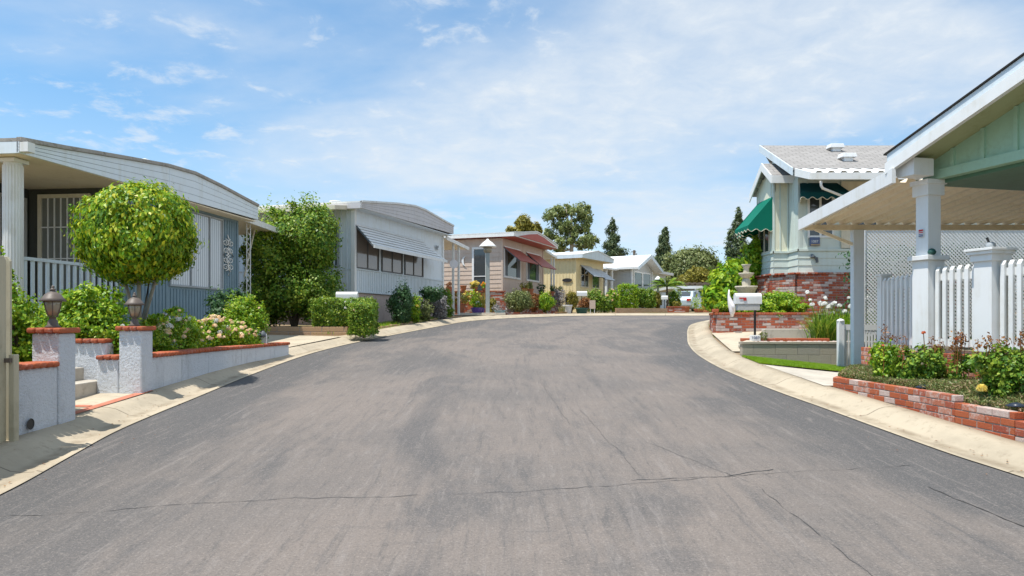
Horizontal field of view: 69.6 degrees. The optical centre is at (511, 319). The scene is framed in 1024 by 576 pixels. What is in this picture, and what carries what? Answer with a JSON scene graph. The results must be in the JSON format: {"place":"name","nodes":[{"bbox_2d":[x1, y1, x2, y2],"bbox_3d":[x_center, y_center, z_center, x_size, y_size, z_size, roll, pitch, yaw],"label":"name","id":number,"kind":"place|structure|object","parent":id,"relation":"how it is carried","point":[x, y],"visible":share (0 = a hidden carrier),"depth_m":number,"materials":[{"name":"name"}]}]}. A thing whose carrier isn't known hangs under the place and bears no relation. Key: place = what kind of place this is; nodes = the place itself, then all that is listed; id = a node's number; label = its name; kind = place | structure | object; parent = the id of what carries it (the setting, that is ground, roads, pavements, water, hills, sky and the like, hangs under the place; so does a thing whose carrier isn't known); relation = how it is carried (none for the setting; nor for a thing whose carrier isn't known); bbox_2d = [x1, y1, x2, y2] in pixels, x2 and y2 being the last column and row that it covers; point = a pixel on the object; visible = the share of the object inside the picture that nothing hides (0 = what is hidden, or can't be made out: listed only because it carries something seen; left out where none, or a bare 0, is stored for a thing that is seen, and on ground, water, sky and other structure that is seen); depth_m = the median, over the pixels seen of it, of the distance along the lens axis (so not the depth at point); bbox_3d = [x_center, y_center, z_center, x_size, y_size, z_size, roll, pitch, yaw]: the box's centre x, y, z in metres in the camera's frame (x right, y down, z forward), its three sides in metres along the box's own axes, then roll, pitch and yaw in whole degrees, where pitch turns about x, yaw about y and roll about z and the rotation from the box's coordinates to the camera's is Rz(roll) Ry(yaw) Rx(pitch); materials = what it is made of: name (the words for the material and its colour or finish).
{"place":"outdoors","nodes":[
{"label":"outdoors","id":0,"kind":"place"},
{"bbox_2d":[197,335,340,346],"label":"driveway","id":1,"kind":"structure","parent":0,"point":[294,340],"depth_m":17.31,"materials":[{"name":"concrete"}]},
{"bbox_2d":[0,313,710,493],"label":"sidewalk","id":2,"kind":"structure","parent":0,"point":[30,455],"depth_m":8.40,"materials":[{"name":"concrete"}]},
{"bbox_2d":[75,390,151,413],"bbox_3d":[-4.700,0.964,8.525,0.120,0.117,1.953,0,0,1],"label":"red paving band","id":3,"kind":"object","parent":2,"relation":"on","point":[104,403],"visible":0.77,"depth_m":8.57,"materials":[{"name":"brick"}]},
{"bbox_2d":[346,300,379,337],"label":"box hedge","id":4,"kind":"object","parent":2,"relation":"on","point":[363,320],"visible":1,"depth_m":17.88,"materials":[{"name":"green plant"}]},
{"bbox_2d":[0,316,1023,575],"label":"road","id":5,"kind":"structure","parent":0,"point":[582,446],"depth_m":5.78,"materials":[{"name":"asphalt"}]},
{"bbox_2d":[0,0,1023,306],"label":"sky","id":6,"kind":"structure","parent":0,"point":[478,115],"materials":[{"name":"blue"}]},
{"bbox_2d":[6,309,1023,491],"bbox_3d":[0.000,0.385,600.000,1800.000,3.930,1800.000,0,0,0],"label":"ground","id":7,"kind":"structure","parent":0,"point":[719,341],"depth_m":22.23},
{"bbox_2d":[0,256,18,442],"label":"board fence","id":8,"kind":"object","parent":7,"relation":"on","point":[9,395],"visible":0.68,"depth_m":6.57,"materials":[{"name":"brown wood"}]},
{"bbox_2d":[19,361,59,434],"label":"stucco wall","id":9,"kind":"structure","parent":7,"relation":"on","point":[37,395],"depth_m":7.06,"materials":[{"name":"paint"}]},
{"bbox_2d":[26,327,80,423],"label":"gate pillar","id":10,"kind":"structure","parent":7,"relation":"on","point":[53,344],"depth_m":7.39,"materials":[{"name":"paint"}]},
{"bbox_2d":[39,285,66,327],"bbox_3d":[-4.660,-0.137,7.470,0.244,0.430,0.244,0,0,0],"label":"lantern","id":11,"kind":"object","parent":10,"relation":"on","point":[52,299],"visible":1,"depth_m":7.42,"materials":[{"name":"grey metal"}]},
{"bbox_2d":[75,367,96,398],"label":"entry steps","id":12,"kind":"structure","parent":7,"relation":"on","point":[83,388],"depth_m":9.15,"materials":[{"name":"concrete"}]},
{"bbox_2d":[75,338,112,379],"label":"stucco wall","id":13,"kind":"structure","parent":7,"relation":"on","point":[88,351],"depth_m":9.53,"materials":[{"name":"paint"}]},
{"bbox_2d":[75,393,128,410],"bbox_3d":[-5.645,0.983,8.300,1.910,0.156,2.600,0,0,0],"label":"entry apron","id":14,"kind":"object","parent":7,"relation":"on","point":[95,399],"visible":0.23,"depth_m":8.81,"materials":[{"name":"concrete"}]},
{"bbox_2d":[96,354,118,392],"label":"stucco wall","id":15,"kind":"structure","parent":7,"relation":"on","point":[108,373],"depth_m":9.28,"materials":[{"name":"paint"}]},
{"bbox_2d":[115,326,155,393],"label":"gate pillar","id":16,"kind":"structure","parent":7,"relation":"on","point":[135,359],"depth_m":9.26,"materials":[{"name":"paint"}]},
{"bbox_2d":[124,292,144,325],"bbox_3d":[-4.800,-0.137,9.360,0.244,0.430,0.244,0,0,0],"label":"lantern","id":17,"kind":"object","parent":16,"relation":"on","point":[134,303],"visible":0.99,"depth_m":9.31,"materials":[{"name":"grey metal"}]},
{"bbox_2d":[0,137,284,344],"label":"mobile home","id":18,"kind":"object","parent":7,"relation":"on","point":[43,184],"visible":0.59,"depth_m":13.60,"materials":[{"name":"grey"}]},
{"bbox_2d":[37,193,90,317],"bbox_3d":[-8.256,-1.170,13.573,1.040,2.300,0.050,0,0,6],"label":"screen door","id":19,"kind":"structure","parent":18,"relation":"in","point":[52,213],"depth_m":13.59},
{"bbox_2d":[168,211,223,289],"bbox_3d":[-6.914,-1.530,16.190,0.055,1.660,2.170,0,0,6],"label":"window","id":20,"kind":"structure","parent":18,"relation":"in","point":[208,270],"depth_m":16.61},
{"bbox_2d":[223,235,233,275],"bbox_3d":[-6.736,-1.535,17.474,0.023,0.978,0.506,0,0,6],"label":"wall ornament","id":21,"kind":"object","parent":18,"relation":"attached to","point":[227,261],"depth_m":17.47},
{"bbox_2d":[152,342,289,389],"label":"stucco wall","id":22,"kind":"structure","parent":7,"relation":"on","point":[169,367],"depth_m":11.11,"materials":[{"name":"paint"}]},
{"bbox_2d":[272,326,334,326],"bbox_3d":[-6.625,0.190,20.340,4.750,0.020,3.320,0,0,0],"label":"planting bed","id":23,"kind":"object","parent":7,"relation":"on","point":[298,326],"visible":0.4,"depth_m":21.04,"materials":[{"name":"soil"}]},
{"bbox_2d":[238,190,345,326],"bbox_3d":[-6.170,-1.645,20.542,3.072,3.952,2.718,0,0,0],"label":"shrub","id":24,"kind":"object","parent":23,"relation":"on","point":[302,283],"visible":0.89,"depth_m":20.11,"materials":[{"name":"green plant"}]},
{"bbox_2d":[306,296,378,327],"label":"box hedge","id":25,"kind":"object","parent":23,"relation":"on","point":[337,316],"visible":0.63,"depth_m":18.59,"materials":[{"name":"green plant"}]},
{"bbox_2d":[260,327,348,334],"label":"tan block wall","id":26,"kind":"structure","parent":7,"relation":"on","point":[303,330],"depth_m":18.52,"materials":[{"name":"concrete"}]},
{"bbox_2d":[238,200,468,324],"bbox_3d":[-9.043,-1.840,27.911,12.415,4.480,10.850,0,0,16],"label":"mobile home","id":27,"kind":"object","parent":7,"relation":"on","point":[369,270],"visible":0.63,"depth_m":23.78,"materials":[{"name":"grey"}]},
{"bbox_2d":[357,226,378,270],"bbox_3d":[-4.473,-2.200,22.801,0.055,1.270,1.490,0,0,16],"label":"window","id":28,"kind":"structure","parent":27,"relation":"in","point":[367,255],"depth_m":22.74,"materials":[{"name":"grey"}]},
{"bbox_2d":[381,232,402,273],"bbox_3d":[-3.983,-2.200,24.491,0.055,1.270,1.570,0,0,16],"label":"window","id":29,"kind":"structure","parent":27,"relation":"in","point":[391,262],"depth_m":24.44,"materials":[{"name":"grey"}]},
{"bbox_2d":[356,224,447,262],"bbox_3d":[-3.568,-2.522,24.798,0.665,0.755,5.980,0,0,16],"label":"awning","id":30,"kind":"object","parent":27,"relation":"attached to","point":[378,239],"depth_m":24.06,"materials":[{"name":"white metal"}]},
{"bbox_2d":[404,238,423,276],"bbox_3d":[-3.491,-2.200,26.210,0.055,1.270,1.600,0,0,16],"label":"window","id":31,"kind":"structure","parent":27,"relation":"in","point":[413,265],"depth_m":26.16,"materials":[{"name":"grey"}]},
{"bbox_2d":[384,278,414,323],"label":"bush","id":32,"kind":"object","parent":7,"relation":"on","point":[398,310],"visible":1,"depth_m":22.46,"materials":[{"name":"green plant"}]},
{"bbox_2d":[410,292,422,322],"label":"bush","id":33,"kind":"object","parent":7,"relation":"on","point":[416,311],"visible":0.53,"depth_m":23.34,"materials":[{"name":"green plant"}]},
{"bbox_2d":[418,299,434,320],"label":"bush","id":34,"kind":"object","parent":7,"relation":"on","point":[426,310],"visible":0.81,"depth_m":24.08,"materials":[{"name":"green plant"}]},
{"bbox_2d":[418,286,443,320],"bbox_3d":[-2.717,-0.538,24.495,0.869,1.247,0.789,0,0,38],"label":"tree","id":35,"kind":"object","parent":7,"relation":"on","point":[431,294],"visible":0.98,"depth_m":24.34,"materials":[{"name":"green plant"}]},
{"bbox_2d":[428,292,449,318],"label":"bush","id":36,"kind":"object","parent":7,"relation":"on","point":[441,308],"visible":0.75,"depth_m":25.45,"materials":[{"name":"plant"}]},
{"bbox_2d":[438,284,455,316],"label":"bush","id":37,"kind":"object","parent":7,"relation":"on","point":[450,310],"visible":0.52,"depth_m":26.72,"materials":[{"name":"green plant"}]},
{"bbox_2d":[451,291,505,313],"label":"brick wall","id":38,"kind":"structure","parent":7,"relation":"on","point":[498,296],"depth_m":33.53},
{"bbox_2d":[460,313,505,314],"bbox_3d":[-1.263,-0.150,32.050,1.988,0.300,2.700,0,0,0],"label":"concrete step","id":39,"kind":"object","parent":7,"relation":"on","point":[482,313],"visible":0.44,"depth_m":30.70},
{"bbox_2d":[479,239,495,312],"bbox_3d":[-1.034,-1.850,31.300,0.740,3.200,0.740,0,0,0],"label":"street lamp","id":40,"kind":"object","parent":39,"relation":"on","point":[487,245],"visible":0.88,"depth_m":31.21,"materials":[{"name":"white metal"}]},
{"bbox_2d":[444,231,558,311],"bbox_3d":[-4.264,-2.361,40.825,12.790,4.322,8.950,0,0,20],"label":"mobile home","id":41,"kind":"object","parent":7,"relation":"on","point":[508,271],"visible":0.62,"depth_m":35.71,"materials":[{"name":"beige"}]},
{"bbox_2d":[472,247,485,290],"bbox_3d":[-1.547,-2.150,35.364,0.800,2.700,0.060,0,0,20],"label":"door","id":42,"kind":"structure","parent":41,"relation":"in","point":[478,254],"depth_m":35.37,"materials":[{"name":"grey glass"}]},
{"bbox_2d":[503,246,520,279],"bbox_3d":[0.018,-2.785,36.193,0.070,1.510,2.310,0,0,20],"label":"window","id":43,"kind":"structure","parent":41,"relation":"in","point":[511,265],"depth_m":35.98,"materials":[{"name":"grey glass"}]},
{"bbox_2d":[503,247,537,264],"bbox_3d":[0.476,-3.143,36.226,0.872,0.754,2.750,0,0,20],"label":"awning","id":44,"kind":"object","parent":41,"relation":"attached to","point":[520,256],"depth_m":35.87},
{"bbox_2d":[526,252,539,282],"bbox_3d":[1.107,-2.785,39.112,0.070,1.510,2.080,0,0,20],"label":"window","id":45,"kind":"structure","parent":41,"relation":"in","point":[532,270],"depth_m":39.09,"materials":[{"name":"green glass"}]},
{"bbox_2d":[526,252,556,269],"bbox_3d":[1.596,-3.113,39.224,0.873,0.813,2.650,0,0,20],"label":"awning","id":46,"kind":"object","parent":41,"relation":"attached to","point":[540,261],"depth_m":38.89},
{"bbox_2d":[502,288,537,311],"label":"bush","id":47,"kind":"object","parent":7,"relation":"on","point":[519,300],"visible":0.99,"depth_m":33.16,"materials":[{"name":"green plant"}]},
{"bbox_2d":[505,213,542,232],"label":"bushy tree","id":48,"kind":"object","parent":7,"relation":"on","point":[523,223],"visible":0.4,"depth_m":79.53,"materials":[{"name":"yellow plant"}]},
{"bbox_2d":[536,290,556,312],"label":"bush","id":49,"kind":"object","parent":7,"relation":"on","point":[547,302],"visible":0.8,"depth_m":35.37,"materials":[{"name":"green plant"}]},
{"bbox_2d":[541,201,600,252],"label":"eucalyptus","id":50,"kind":"object","parent":7,"relation":"on","point":[567,228],"visible":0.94,"depth_m":84.56,"materials":[{"name":"green plant"}]},
{"bbox_2d":[565,290,578,312],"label":"bush","id":51,"kind":"object","parent":7,"relation":"on","point":[571,298],"visible":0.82,"depth_m":39.63,"materials":[{"name":"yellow plant"}]},
{"bbox_2d":[544,250,613,311],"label":"mobile home","id":52,"kind":"object","parent":7,"relation":"on","point":[568,264],"visible":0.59,"depth_m":46.70,"materials":[{"name":"yellow wood"}]},
{"bbox_2d":[580,265,588,287],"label":"window","id":53,"kind":"structure","parent":52,"relation":"in","point":[584,275],"depth_m":47.21,"materials":[{"name":"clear glass"}]},
{"bbox_2d":[586,286,605,312],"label":"bush","id":54,"kind":"object","parent":7,"relation":"on","point":[597,296],"visible":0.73,"depth_m":40.85,"materials":[{"name":"green plant"}]},
{"bbox_2d":[601,217,631,256],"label":"pine","id":55,"kind":"object","parent":7,"relation":"on","point":[611,247],"visible":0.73,"depth_m":94.53,"materials":[{"name":"green plant"}]},
{"bbox_2d":[616,282,639,307],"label":"tall hedge","id":56,"kind":"object","parent":7,"relation":"on","point":[626,299],"visible":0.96,"depth_m":43.59,"materials":[{"name":"green plant"}]},
{"bbox_2d":[603,254,662,308],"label":"mobile home","id":57,"kind":"object","parent":7,"relation":"on","point":[639,270],"visible":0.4,"depth_m":55.92,"materials":[{"name":"white metal"}]},
{"bbox_2d":[615,308,667,312],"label":"wooden planter","id":58,"kind":"object","parent":7,"relation":"on","point":[640,310],"visible":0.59,"depth_m":40.92,"materials":[{"name":"beige wood"}]},
{"bbox_2d":[638,287,649,307],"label":"bush","id":59,"kind":"object","parent":7,"relation":"on","point":[643,296],"visible":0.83,"depth_m":44.33,"materials":[{"name":"green plant"}]},
{"bbox_2d":[653,226,672,265],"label":"pine","id":60,"kind":"object","parent":7,"relation":"on","point":[663,247],"visible":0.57,"depth_m":94.56,"materials":[{"name":"green plant"}]},
{"bbox_2d":[647,277,689,307],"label":"palm","id":61,"kind":"object","parent":7,"relation":"on","point":[662,282],"visible":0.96,"depth_m":45.91,"materials":[{"name":"green plant"}]},
{"bbox_2d":[653,286,702,298],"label":"carport","id":62,"kind":"object","parent":7,"relation":"on","point":[691,288],"visible":0.3,"depth_m":50.10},
{"bbox_2d":[674,291,701,311],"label":"parked car","id":63,"kind":"object","parent":7,"relation":"on","point":[686,298],"visible":0.22,"depth_m":49.24,"materials":[{"name":"paint"}]},
{"bbox_2d":[660,242,721,285],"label":"round tree","id":64,"kind":"object","parent":7,"relation":"on","point":[681,261],"visible":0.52,"depth_m":76.54,"materials":[{"name":"green plant"}]},
{"bbox_2d":[675,265,711,291],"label":"bushy tree","id":65,"kind":"object","parent":7,"relation":"on","point":[696,274],"visible":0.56,"depth_m":65.16,"materials":[{"name":"yellow plant"}]},
{"bbox_2d":[722,206,749,265],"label":"pine","id":66,"kind":"object","parent":7,"relation":"on","point":[732,248],"visible":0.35,"depth_m":61.73,"materials":[{"name":"green plant"}]},
{"bbox_2d":[739,235,761,292],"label":"tall shrub","id":67,"kind":"object","parent":7,"relation":"on","point":[752,252],"visible":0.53,"depth_m":22.18,"materials":[{"name":"green plant"}]},
{"bbox_2d":[709,309,815,332],"bbox_3d":[6.408,0.068,19.924,2.616,0.696,2.576,0,0,0],"label":"brick planter","id":68,"kind":"object","parent":7,"relation":"on","point":[728,323],"visible":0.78,"depth_m":18.66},
{"bbox_2d":[740,338,829,341],"bbox_3d":[5.260,0.624,14.199,1.680,0.552,0.166,0,0,0],"label":"brick edging","id":69,"kind":"object","parent":7,"relation":"on","point":[793,339],"visible":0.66,"depth_m":14.12,"materials":[{"name":"brick"}]},
{"bbox_2d":[762,329,814,337],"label":"step wall","id":70,"kind":"structure","parent":7,"relation":"on","point":[786,333],"depth_m":15.00,"materials":[{"name":"concrete"}]},
{"bbox_2d":[739,342,919,364],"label":"block wall","id":71,"kind":"structure","parent":7,"relation":"on","point":[820,352],"depth_m":13.48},
{"bbox_2d":[749,143,1023,322],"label":"gabled house","id":72,"kind":"structure","parent":7,"relation":"on","point":[789,263],"depth_m":20.50,"materials":[{"name":"white wood"}]},
{"bbox_2d":[735,197,772,236],"bbox_3d":[7.168,-3.058,21.860,0.734,1.024,1.297,0,0,0],"label":"fabric awning","id":73,"kind":"object","parent":72,"relation":"attached to","point":[757,219],"visible":1,"depth_m":21.22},
{"bbox_2d":[759,229,769,253],"bbox_3d":[7.510,-2.585,21.900,0.040,1.250,0.920,0,0,0],"label":"window","id":74,"kind":"structure","parent":72,"relation":"in","point":[764,235],"depth_m":21.81,"materials":[{"name":"clear glass"}]},
{"bbox_2d":[807,197,833,237],"bbox_3d":[8.590,-2.900,20.480,0.740,1.220,0.040,0,0,0],"label":"window","id":75,"kind":"structure","parent":72,"relation":"in","point":[813,204],"depth_m":20.48,"materials":[{"name":"clear glass"}]},
{"bbox_2d":[800,183,848,201],"bbox_3d":[8.475,-3.533,20.188,1.365,0.574,0.636,0,0,0],"label":"fabric awning","id":76,"kind":"object","parent":72,"relation":"attached to","point":[808,191],"visible":0.69,"depth_m":20.05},
{"bbox_2d":[798,168,1023,363],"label":"patio cover","id":77,"kind":"object","parent":7,"relation":"on","point":[880,200],"visible":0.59,"depth_m":11.81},
{"bbox_2d":[833,376,1023,442],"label":"brick planter wall","id":78,"kind":"structure","parent":7,"relation":"on","point":[1004,423],"depth_m":7.67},
{"bbox_2d":[835,239,1023,339],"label":"hedge","id":79,"kind":"object","parent":7,"relation":"on","point":[848,255],"visible":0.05,"depth_m":15.05,"materials":[{"name":"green plant"}]},
{"bbox_2d":[861,53,1023,378],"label":"porch house","id":80,"kind":"structure","parent":7,"relation":"on","point":[974,138],"depth_m":8.99,"materials":[{"name":"wood"}]},
{"bbox_2d":[875,247,1023,351],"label":"porch balustrade","id":81,"kind":"object","parent":80,"relation":"attached to","point":[992,273],"visible":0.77,"depth_m":8.75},
{"bbox_2d":[864,230,1023,341],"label":"lattice screen","id":82,"kind":"object","parent":7,"relation":"on","point":[914,253],"visible":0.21,"depth_m":13.65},
{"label":"planting bed","id":83,"kind":"structure","parent":7,"relation":"on","visible":0},
{"bbox_2d":[21,276,146,353],"bbox_3d":[-5.855,0.240,9.982,2.133,1.638,1.051,0,0,0],"label":"shrub","id":84,"kind":"object","parent":83,"relation":"on","point":[84,314],"visible":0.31,"depth_m":9.79,"materials":[{"name":"green plant"}]},
{"bbox_2d":[60,176,208,324],"bbox_3d":[-5.428,-0.635,10.762,1.919,2.970,1.900,0,0,0],"label":"ball tree","id":85,"kind":"object","parent":83,"relation":"on","point":[117,238],"visible":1,"depth_m":10.27,"materials":[{"name":"green plant"}]},
{"bbox_2d":[139,306,182,331],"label":"shrub","id":86,"kind":"object","parent":83,"relation":"on","point":[172,311],"visible":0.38,"depth_m":10.27,"materials":[{"name":"green plant"}]},
{"bbox_2d":[103,306,256,351],"bbox_3d":[-5.264,0.258,11.891,1.193,0.968,3.500,0,0,5],"label":"rose bush","id":87,"kind":"object","parent":83,"relation":"on","point":[188,332],"visible":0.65,"depth_m":11.81,"materials":[{"name":"green plant"}]},
{"bbox_2d":[202,284,253,346],"bbox_3d":[-5.474,0.083,14.304,0.983,1.551,0.939,0,0,-43],"label":"shrub","id":88,"kind":"object","parent":83,"relation":"on","point":[217,306],"visible":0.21,"depth_m":14.09,"materials":[{"name":"green plant"}]},
{"bbox_2d":[216,290,270,344],"bbox_3d":[-5.003,0.112,13.643,1.031,1.327,1.050,0,0,0],"label":"shrub","id":89,"kind":"object","parent":83,"relation":"on","point":[253,319],"visible":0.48,"depth_m":13.59,"materials":[{"name":"green plant"}]},
{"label":"lawn base","id":90,"kind":"structure","parent":7,"relation":"on","visible":0},
{"bbox_2d":[742,355,849,370],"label":"lawn","id":91,"kind":"structure","parent":90,"relation":"on","point":[792,363],"depth_m":12.55,"materials":[{"name":"green plant"}]},
{"bbox_2d":[837,319,916,366],"bbox_3d":[6.550,0.458,13.100,1.532,0.965,0.130,0,0,0],"label":"picket fence","id":92,"kind":"object","parent":90,"relation":"on","point":[843,344],"visible":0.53,"depth_m":13.08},
{"bbox_2d":[712,331,761,350],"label":"driveway","id":93,"kind":"structure","parent":0,"point":[730,340],"depth_m":17.32,"materials":[{"name":"concrete"}]},
{"bbox_2d":[733,293,761,334],"bbox_3d":[4.672,-0.017,14.596,0.512,1.034,0.188,0,0,0],"label":"mailbox","id":94,"kind":"object","parent":93,"relation":"on","point":[747,301],"visible":1,"depth_m":14.53,"materials":[{"name":"white metal"}]},
{"bbox_2d":[796,290,845,340],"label":"lily clump","id":95,"kind":"object","parent":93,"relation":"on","point":[823,327],"visible":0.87,"depth_m":14.47,"materials":[{"name":"green plant"}]},
{"bbox_2d":[816,296,871,340],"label":"lily clump","id":96,"kind":"object","parent":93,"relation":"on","point":[847,320],"visible":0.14,"depth_m":14.81,"materials":[{"name":"white plant"}]},
{"bbox_2d":[763,364,838,385],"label":"driveway","id":97,"kind":"structure","parent":0,"point":[823,377],"depth_m":11.28,"materials":[{"name":"concrete"}]},
{"bbox_2d":[687,316,1023,476],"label":"sidewalk","id":98,"kind":"structure","parent":0,"point":[995,451],"depth_m":8.27,"materials":[{"name":"concrete"}]},
{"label":"planting bed","id":99,"kind":"structure","parent":0,"visible":0},
{"bbox_2d":[866,320,905,377],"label":"rose bush","id":100,"kind":"object","parent":99,"relation":"on","point":[878,362],"visible":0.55,"depth_m":9.26,"materials":[{"name":"green plant"}]},
{"bbox_2d":[883,331,949,379],"bbox_3d":[4.950,0.501,8.892,0.698,0.746,0.567,0,0,0],"label":"rose bush","id":101,"kind":"object","parent":99,"relation":"on","point":[920,365],"visible":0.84,"depth_m":8.80,"materials":[{"name":"green plant"}]},
{"bbox_2d":[838,363,1023,411],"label":"ground cover","id":102,"kind":"object","parent":99,"relation":"on","point":[858,371],"visible":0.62,"depth_m":8.08,"materials":[{"name":"green plant"}]},
{"bbox_2d":[947,330,975,379],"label":"rose bush","id":103,"kind":"object","parent":99,"relation":"on","point":[961,366],"visible":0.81,"depth_m":8.46,"materials":[{"name":"green plant"}]},
{"bbox_2d":[967,329,1023,399],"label":"rose bush","id":104,"kind":"object","parent":99,"relation":"on","point":[1001,371],"visible":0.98,"depth_m":7.37,"materials":[{"name":"green plant"}]},
{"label":"planting bed","id":105,"kind":"structure","parent":0,"visible":0},
{"bbox_2d":[12,269,45,361],"bbox_3d":[-5.208,0.148,7.744,1.010,1.571,0.998,0,0,0],"label":"shrub","id":106,"kind":"object","parent":105,"relation":"on","point":[20,311],"visible":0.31,"depth_m":7.64,"materials":[{"name":"green plant"}]},
{"label":"planting bed","id":107,"kind":"structure","parent":0,"visible":0},
{"bbox_2d":[696,255,753,312],"bbox_3d":[5.959,-0.957,20.635,1.565,1.869,2.216,0,0,19],"label":"leafy shrub","id":108,"kind":"object","parent":107,"relation":"on","point":[726,276],"visible":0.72,"depth_m":20.24,"materials":[{"name":"green plant"}]},
{"bbox_2d":[713,300,753,312],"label":"bush","id":109,"kind":"object","parent":107,"relation":"on","point":[722,306],"visible":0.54,"depth_m":19.03,"materials":[{"name":"green plant"}]},
{"bbox_2d":[735,264,757,292],"bbox_3d":[6.158,-0.800,19.350,0.580,1.320,0.580,0,0,0],"label":"fountain","id":110,"kind":"object","parent":107,"relation":"on","point":[746,276],"visible":0.68,"depth_m":19.24,"materials":[{"name":"stone"}]},
{"bbox_2d":[753,288,810,316],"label":"spreading shrub","id":111,"kind":"object","parent":107,"relation":"on","point":[771,303],"visible":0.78,"depth_m":19.07,"materials":[{"name":"green plant"}]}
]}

